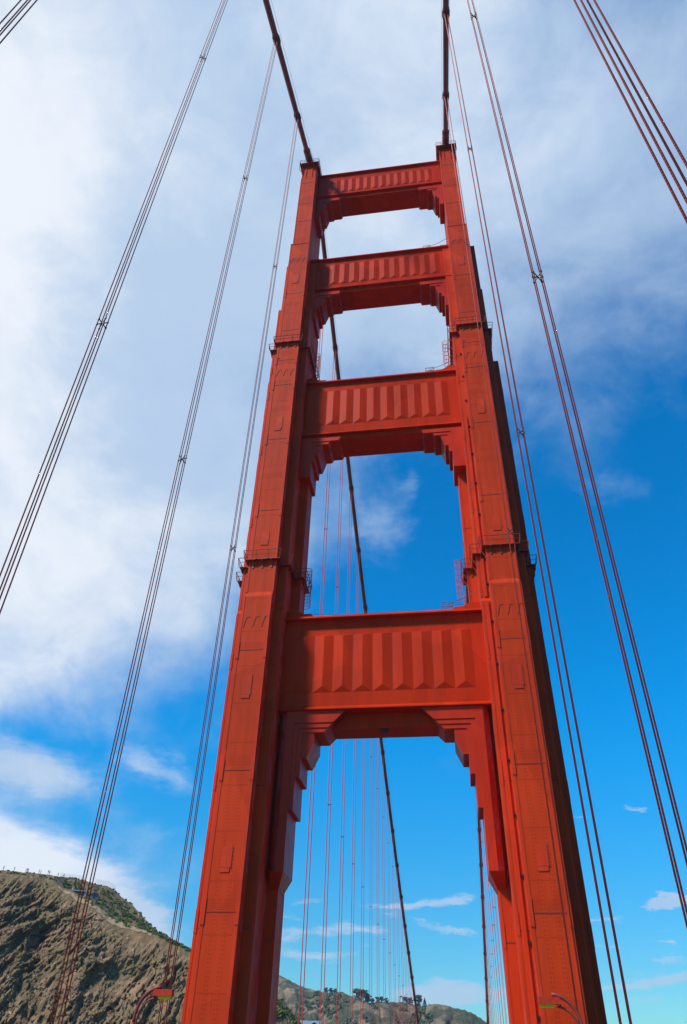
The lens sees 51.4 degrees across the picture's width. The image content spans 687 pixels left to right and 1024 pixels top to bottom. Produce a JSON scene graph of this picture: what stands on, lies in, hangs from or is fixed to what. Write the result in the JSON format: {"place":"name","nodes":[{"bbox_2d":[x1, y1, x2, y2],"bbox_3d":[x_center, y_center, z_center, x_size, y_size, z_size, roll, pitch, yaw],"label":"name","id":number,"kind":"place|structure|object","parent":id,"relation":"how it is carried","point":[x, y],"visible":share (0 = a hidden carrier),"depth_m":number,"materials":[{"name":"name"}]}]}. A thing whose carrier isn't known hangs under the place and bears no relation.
{"place":"outdoors","nodes":[
{"label":"outdoors","id":0,"kind":"place"},
{"bbox_2d":[58,885,151,935],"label":"path","id":1,"kind":"structure","parent":0,"point":[102,912],"depth_m":301.81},
{"bbox_2d":[0,870,299,1023],"bbox_3d":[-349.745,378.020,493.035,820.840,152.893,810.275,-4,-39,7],"label":"headland","id":2,"kind":"structure","parent":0,"point":[110,964],"depth_m":278.27,"materials":[{"name":"stone"}]},
{"bbox_2d":[72,890,86,895],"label":"gun battery","id":3,"kind":"object","parent":2,"relation":"on","point":[84,892],"visible":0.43,"depth_m":320.94,"materials":[{"name":"concrete"}]},
{"bbox_2d":[90,892,98,899],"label":"hut","id":4,"kind":"object","parent":2,"relation":"on","point":[94,895],"visible":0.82,"depth_m":319.45,"materials":[{"name":"blue"}]},
{"bbox_2d":[0,870,300,1023],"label":"coastal scrub","id":5,"kind":"object","parent":2,"relation":"on","point":[139,923],"visible":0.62,"depth_m":301.59,"materials":[{"name":"green plant"}]},
{"bbox_2d":[300,1020,320,1023],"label":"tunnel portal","id":6,"kind":"object","parent":2,"relation":"on","point":[309,1022],"visible":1,"depth_m":715.17,"materials":[{"name":"white concrete"}]},
{"bbox_2d":[0,0,686,1023],"label":"sky","id":7,"kind":"structure","parent":0,"point":[92,92],"materials":[{"name":"blue"}]},
{"bbox_2d":[277,975,486,1023],"bbox_3d":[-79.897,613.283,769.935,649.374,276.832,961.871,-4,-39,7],"label":"hills","id":8,"kind":"structure","parent":0,"point":[288,993],"depth_m":734.71,"materials":[{"name":"grey stone"}]},
{"bbox_2d":[353,988,358,998],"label":"tree","id":9,"kind":"object","parent":8,"relation":"on","point":[356,991],"visible":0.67,"depth_m":756.25,"materials":[{"name":"green plant"}]},
{"bbox_2d":[288,989,433,1023],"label":"woodland","id":10,"kind":"object","parent":8,"relation":"on","point":[329,1013],"visible":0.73,"depth_m":751.13,"materials":[{"name":"green plant"}]},
{"bbox_2d":[357,989,368,1001],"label":"tree","id":11,"kind":"object","parent":8,"relation":"on","point":[364,992],"visible":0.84,"depth_m":746.56,"materials":[{"name":"green plant"}]},
{"bbox_2d":[416,995,421,1005],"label":"tree","id":12,"kind":"object","parent":8,"relation":"on","point":[419,999],"visible":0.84,"depth_m":763.70,"materials":[{"name":"green plant"}]},
{"label":"water","id":13,"kind":"structure","parent":0,"visible":0},
{"bbox_2d":[181,140,606,1023],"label":"bridge tower","id":14,"kind":"structure","parent":13,"relation":"in","point":[301,686],"depth_m":76.43,"materials":[{"name":"red metal"}]},
{"bbox_2d":[263,0,419,1023],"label":"cable","id":15,"kind":"object","parent":14,"relation":"attached to","point":[306,149],"visible":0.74,"depth_m":176.40,"materials":[{"name":"paint"}]},
{"bbox_2d":[0,0,37,43],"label":"suspender rope","id":16,"kind":"object","parent":15,"relation":"hanging from","point":[13,19],"depth_m":37.98,"materials":[{"name":"paint"}]},
{"bbox_2d":[0,0,227,613],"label":"suspender rope","id":17,"kind":"object","parent":15,"relation":"hanging from","point":[101,323],"visible":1,"depth_m":44.17,"materials":[{"name":"paint"}]},
{"bbox_2d":[49,40,278,1023],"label":"suspender rope","id":18,"kind":"object","parent":15,"relation":"hanging from","point":[185,454],"visible":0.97,"depth_m":48.21,"materials":[{"name":"paint"}]},
{"bbox_2d":[157,117,299,1023],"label":"suspender rope","id":19,"kind":"object","parent":15,"relation":"hanging from","point":[235,546],"visible":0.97,"depth_m":64.19,"materials":[{"name":"paint"}]},
{"bbox_2d":[298,355,335,1023],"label":"suspender rope","id":20,"kind":"object","parent":15,"relation":"hanging from","point":[314,774],"visible":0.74,"depth_m":99.91,"materials":[{"name":"paint"}]},
{"bbox_2d":[317,329,322,380],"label":"suspender rope","id":21,"kind":"object","parent":15,"relation":"hanging from","point":[321,352],"depth_m":141.91,"materials":[{"name":"paint"}]},
{"bbox_2d":[319,467,342,1023],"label":"suspender rope","id":22,"kind":"object","parent":15,"relation":"hanging from","point":[328,787],"visible":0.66,"depth_m":114.06,"materials":[{"name":"paint"}]},
{"bbox_2d":[336,504,351,1023],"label":"suspender rope","id":23,"kind":"object","parent":15,"relation":"hanging from","point":[344,811],"visible":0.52,"depth_m":127.20,"materials":[{"name":"paint"}]},
{"bbox_2d":[349,552,358,1023],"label":"suspender rope","id":24,"kind":"object","parent":15,"relation":"hanging from","point":[352,847],"visible":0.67,"depth_m":139.01,"materials":[{"name":"paint"}]},
{"bbox_2d":[360,770,364,1023],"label":"suspender rope","id":25,"kind":"object","parent":15,"relation":"hanging from","point":[361,884],"visible":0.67,"depth_m":148.31,"materials":[{"name":"paint"}]},
{"bbox_2d":[369,738,371,1023],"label":"suspender rope","id":26,"kind":"object","parent":15,"relation":"hanging from","point":[369,963],"visible":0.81,"depth_m":150.72,"materials":[{"name":"paint"}]},
{"bbox_2d":[376,738,378,888],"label":"suspender rope","id":27,"kind":"object","parent":15,"relation":"hanging from","point":[378,812],"visible":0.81,"depth_m":189.09,"materials":[{"name":"paint"}]},
{"bbox_2d":[382,755,385,1022],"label":"suspender rope","id":28,"kind":"object","parent":15,"relation":"hanging from","point":[384,904],"visible":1,"depth_m":189.72,"materials":[{"name":"paint"}]},
{"bbox_2d":[387,795,390,1023],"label":"suspender rope","id":29,"kind":"object","parent":15,"relation":"hanging from","point":[388,914],"visible":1,"depth_m":199.73,"materials":[{"name":"paint"}]},
{"bbox_2d":[392,845,395,1023],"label":"suspender rope","id":30,"kind":"object","parent":15,"relation":"hanging from","point":[394,925],"visible":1,"depth_m":209.54,"materials":[{"name":"paint"}]},
{"bbox_2d":[396,867,400,1023],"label":"suspender rope","id":31,"kind":"object","parent":15,"relation":"hanging from","point":[397,946],"visible":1,"depth_m":221.92,"materials":[{"name":"paint"}]},
{"bbox_2d":[400,899,404,1023],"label":"suspender rope","id":32,"kind":"object","parent":15,"relation":"hanging from","point":[401,958],"visible":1,"depth_m":232.84,"materials":[{"name":"paint"}]},
{"bbox_2d":[404,927,407,1023],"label":"suspender rope","id":33,"kind":"object","parent":15,"relation":"hanging from","point":[406,972],"visible":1,"depth_m":242.12,"materials":[{"name":"paint"}]},
{"bbox_2d":[408,964,410,1021],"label":"suspender rope","id":34,"kind":"object","parent":15,"relation":"hanging from","point":[409,1002],"visible":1,"depth_m":249.93,"materials":[{"name":"paint"}]},
{"bbox_2d":[441,0,488,1023],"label":"cable","id":35,"kind":"object","parent":14,"relation":"attached to","point":[445,10],"visible":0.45,"depth_m":136.48,"materials":[{"name":"paint"}]},
{"bbox_2d":[480,866,494,1021],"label":"suspender rope","id":36,"kind":"object","parent":35,"relation":"hanging from","point":[488,942],"visible":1,"depth_m":218.13,"materials":[{"name":"paint"}]},
{"bbox_2d":[479,839,495,1015],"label":"suspender rope","id":37,"kind":"object","parent":35,"relation":"hanging from","point":[487,934],"visible":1,"depth_m":205.48,"materials":[{"name":"paint"}]},
{"bbox_2d":[482,899,493,1023],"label":"suspender rope","id":38,"kind":"object","parent":35,"relation":"hanging from","point":[487,963],"visible":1,"depth_m":228.08,"materials":[{"name":"paint"}]},
{"bbox_2d":[483,929,492,1022],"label":"suspender rope","id":39,"kind":"object","parent":35,"relation":"hanging from","point":[487,979],"visible":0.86,"depth_m":238.26,"materials":[{"name":"paint"}]},
{"bbox_2d":[479,822,498,1021],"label":"suspender rope","id":40,"kind":"object","parent":35,"relation":"hanging from","point":[489,919],"visible":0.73,"depth_m":195.10,"materials":[{"name":"paint"}]},
{"bbox_2d":[481,820,500,1021],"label":"suspender rope","id":41,"kind":"object","parent":35,"relation":"hanging from","point":[490,927],"visible":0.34,"depth_m":181.31,"materials":[{"name":"paint"}]},
{"bbox_2d":[483,827,502,1017],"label":"suspender rope","id":42,"kind":"object","parent":35,"relation":"hanging from","point":[495,940],"visible":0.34,"depth_m":166.32,"materials":[{"name":"paint"}]},
{"bbox_2d":[491,888,505,1022],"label":"suspender rope","id":43,"kind":"object","parent":35,"relation":"hanging from","point":[499,955],"visible":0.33,"depth_m":152.12,"materials":[{"name":"paint"}]},
{"bbox_2d":[494,891,509,1023],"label":"suspender rope","id":44,"kind":"object","parent":35,"relation":"hanging from","point":[500,957],"visible":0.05,"depth_m":138.47,"materials":[{"name":"paint"}]},
{"bbox_2d":[444,97,587,1023],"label":"suspender rope","id":45,"kind":"object","parent":35,"relation":"hanging from","point":[512,531],"visible":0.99,"depth_m":60.08,"materials":[{"name":"paint"}]},
{"bbox_2d":[444,14,631,1023],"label":"suspender rope","id":46,"kind":"object","parent":35,"relation":"hanging from","point":[598,846],"visible":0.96,"depth_m":44.10,"materials":[{"name":"paint"}]},
{"bbox_2d":[467,0,686,928],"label":"suspender rope","id":47,"kind":"object","parent":35,"relation":"hanging from","point":[541,276],"visible":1,"depth_m":30.15,"materials":[{"name":"paint"}]},
{"bbox_2d":[573,0,686,222],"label":"suspender rope","id":48,"kind":"object","parent":35,"relation":"hanging from","point":[642,116],"depth_m":21.54,"materials":[{"name":"paint"}]},
{"bbox_3d":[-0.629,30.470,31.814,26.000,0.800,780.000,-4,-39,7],"label":"pavement","id":49,"kind":"structure","parent":0,"visible":0},
{"bbox_2d":[132,985,173,1023],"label":"street lamp","id":50,"kind":"object","parent":49,"relation":"on","point":[161,993],"visible":1,"depth_m":37.89,"materials":[{"name":"red metal"}]},
{"bbox_2d":[538,992,582,1023],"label":"street lamp","id":51,"kind":"object","parent":49,"relation":"on","point":[548,1002],"visible":1,"depth_m":34.39,"materials":[{"name":"red metal"}]}
]}

